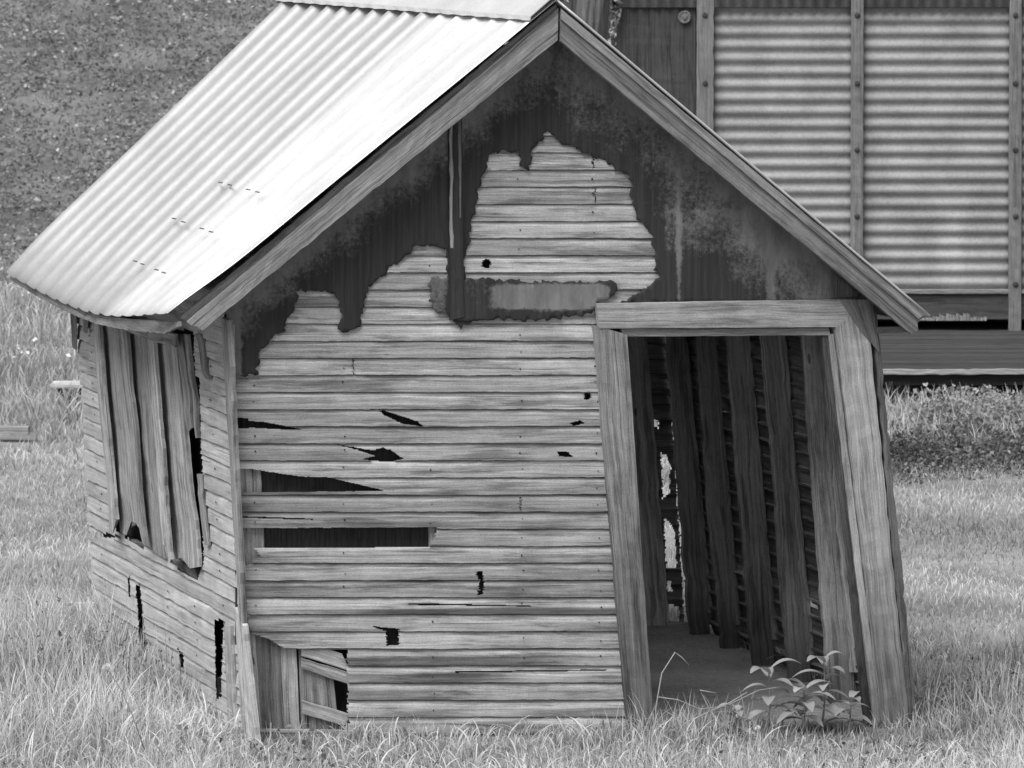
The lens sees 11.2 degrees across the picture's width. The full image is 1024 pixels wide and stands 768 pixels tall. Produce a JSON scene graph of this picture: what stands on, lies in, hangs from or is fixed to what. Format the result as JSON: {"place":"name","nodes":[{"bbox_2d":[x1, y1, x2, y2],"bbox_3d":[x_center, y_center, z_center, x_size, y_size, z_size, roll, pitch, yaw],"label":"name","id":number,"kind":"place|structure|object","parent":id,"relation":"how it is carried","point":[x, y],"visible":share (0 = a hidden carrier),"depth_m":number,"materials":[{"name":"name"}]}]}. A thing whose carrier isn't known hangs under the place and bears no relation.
{"place":"outdoors","nodes":[
{"label":"outdoors","id":0,"kind":"place"},
{"bbox_2d":[0,0,1023,767],"bbox_3d":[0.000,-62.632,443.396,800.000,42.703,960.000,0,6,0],"label":"ground","id":1,"kind":"structure","parent":0,"point":[718,670],"depth_m":37.97,"materials":[{"name":"plant"}]},
{"bbox_2d":[0,425,29,432],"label":"fallen board","id":2,"kind":"object","parent":1,"relation":"on","point":[14,428],"visible":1,"depth_m":41.26,"materials":[{"name":"wood"}]},
{"bbox_2d":[0,262,70,357],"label":"meadow flowers","id":3,"kind":"object","parent":1,"relation":"on","point":[34,339],"visible":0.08,"depth_m":46.35,"materials":[{"name":"white plant"}]},
{"bbox_2d":[5,602,93,605],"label":"grass","id":4,"kind":"object","parent":1,"relation":"on","point":[61,604],"depth_m":31.75,"materials":[{"name":"plant"}]},
{"bbox_2d":[50,381,82,404],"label":"bench","id":5,"kind":"object","parent":1,"relation":"on","point":[66,384],"visible":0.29,"depth_m":44.00,"materials":[{"name":"wood"}]},
{"bbox_2d":[102,663,144,748],"bbox_3d":[-1.953,1.622,26.222,0.216,0.448,0.044,-1,6,-12],"label":"dandelion","id":6,"kind":"object","parent":1,"relation":"on","point":[108,667],"visible":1,"depth_m":26.22,"materials":[{"name":"grey plant"}]},
{"bbox_2d":[0,0,506,285],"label":"hillside plants","id":7,"kind":"object","parent":1,"relation":"on","point":[55,200],"visible":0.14,"depth_m":64.88,"materials":[{"name":"grey plant"}]},
{"bbox_2d":[4,0,929,744],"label":"shed","id":8,"kind":"structure","parent":1,"relation":"on","point":[406,332],"depth_m":27.78,"materials":[{"name":"wood"}]},
{"bbox_2d":[658,684,794,709],"bbox_3d":[1.150,1.687,28.009,0.787,0.112,0.007,-2,6,-18],"label":"dry stalk","id":9,"kind":"object","parent":8,"relation":"on","point":[726,705],"visible":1,"depth_m":28.01,"materials":[{"name":"grey plant"}]},
{"bbox_2d":[0,250,1023,471],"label":"meadow grass","id":10,"kind":"structure","parent":1,"relation":"on","point":[23,314],"depth_m":45.45,"materials":[{"name":"plant"}]},
{"bbox_2d":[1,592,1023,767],"bbox_3d":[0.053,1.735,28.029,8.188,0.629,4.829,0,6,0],"label":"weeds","id":11,"kind":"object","parent":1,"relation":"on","point":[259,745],"visible":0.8,"depth_m":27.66,"materials":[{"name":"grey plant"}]},
{"bbox_2d":[576,0,609,39],"bbox_3d":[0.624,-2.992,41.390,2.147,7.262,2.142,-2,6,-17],"label":"post","id":12,"kind":"object","parent":1,"relation":"on","point":[593,14],"visible":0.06,"depth_m":41.27,"materials":[{"name":"grey wood"}]},
{"bbox_2d":[654,652,689,731],"bbox_3d":[0.854,1.678,27.891,0.204,0.494,0.008,-2,6,-18],"label":"dry stalk","id":13,"kind":"object","parent":1,"relation":"on","point":[660,683],"visible":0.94,"depth_m":27.86,"materials":[{"name":"grey plant"}]},
{"bbox_2d":[700,690,723,735],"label":"dry stalk","id":14,"kind":"object","parent":1,"relation":"on","point":[709,708],"visible":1,"depth_m":27.94,"materials":[{"name":"grey plant"}]},
{"bbox_2d":[684,692,746,723],"bbox_3d":[1.094,1.738,27.974,0.360,0.158,0.008,-2,6,-18],"label":"dry stalk","id":15,"kind":"object","parent":1,"relation":"on","point":[718,707],"visible":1,"depth_m":27.98,"materials":[{"name":"grey plant"}]},
{"bbox_2d":[714,703,755,738],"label":"broadleaf plant","id":16,"kind":"object","parent":1,"relation":"on","point":[736,709],"visible":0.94,"depth_m":28.05,"materials":[{"name":"grey plant"}]},
{"bbox_2d":[755,725,760,746],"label":"dandelion","id":17,"kind":"object","parent":1,"relation":"on","point":[758,728],"visible":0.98,"depth_m":27.73,"materials":[{"name":"grey plant"}]},
{"bbox_2d":[744,658,800,734],"bbox_3d":[1.403,1.690,28.157,0.321,0.413,0.302,0,6,0],"label":"broadleaf plant","id":18,"kind":"object","parent":1,"relation":"on","point":[768,672],"visible":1,"depth_m":28.14,"materials":[{"name":"grey plant"}]},
{"bbox_2d":[562,0,1023,384],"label":"storage building","id":19,"kind":"structure","parent":1,"relation":"on","point":[885,138],"depth_m":46.68,"materials":[{"name":"grey metal"}]},
{"bbox_2d":[608,0,623,44],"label":"hanging chain","id":20,"kind":"object","parent":19,"relation":"attached to","point":[615,10],"visible":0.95,"depth_m":46.49,"materials":[{"name":"grey metal"}]},
{"bbox_2d":[569,0,695,115],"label":"sliding door","id":21,"kind":"structure","parent":19,"relation":"in","point":[660,41],"depth_m":46.62,"materials":[{"name":"grey wood"}]},
{"bbox_2d":[765,678,835,736],"bbox_3d":[1.562,1.751,28.168,0.368,0.315,0.324,-4,7,-31],"label":"broadleaf plant","id":22,"kind":"object","parent":1,"relation":"on","point":[801,687],"visible":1,"depth_m":28.16,"materials":[{"name":"grey plant"}]},
{"bbox_2d":[793,651,847,730],"bbox_3d":[1.686,1.667,28.293,0.283,0.436,0.335,3,7,30],"label":"broadleaf plant","id":23,"kind":"object","parent":1,"relation":"on","point":[823,660],"visible":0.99,"depth_m":28.27,"materials":[{"name":"grey plant"}]},
{"bbox_2d":[820,690,872,734],"bbox_3d":[1.804,1.786,28.271,0.293,0.239,0.248,0,6,0],"label":"broadleaf plant","id":24,"kind":"object","parent":1,"relation":"on","point":[852,693],"visible":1,"depth_m":28.26,"materials":[{"name":"grey plant"}]},
{"bbox_2d":[727,383,1023,483],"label":"weed patch","id":25,"kind":"object","parent":1,"relation":"on","point":[930,454],"visible":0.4,"depth_m":40.10,"materials":[{"name":"grey plant"}]},
{"bbox_2d":[883,381,1023,461],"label":"weed stalks","id":26,"kind":"object","parent":1,"relation":"on","point":[905,407],"visible":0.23,"depth_m":41.20,"materials":[{"name":"grey plant"}]},
{"bbox_2d":[0,545,1023,767],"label":"tall grass","id":27,"kind":"structure","parent":0,"point":[963,721],"depth_m":27.76,"materials":[{"name":"plant"}]},
{"bbox_2d":[0,444,1023,654],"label":"lawn grass","id":28,"kind":"structure","parent":0,"point":[76,544],"depth_m":35.53,"materials":[{"name":"plant"}]},
{"bbox_2d":[2,693,1022,767],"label":"arching grass","id":29,"kind":"structure","parent":0,"point":[476,759],"depth_m":27.33,"materials":[{"name":"plant"}]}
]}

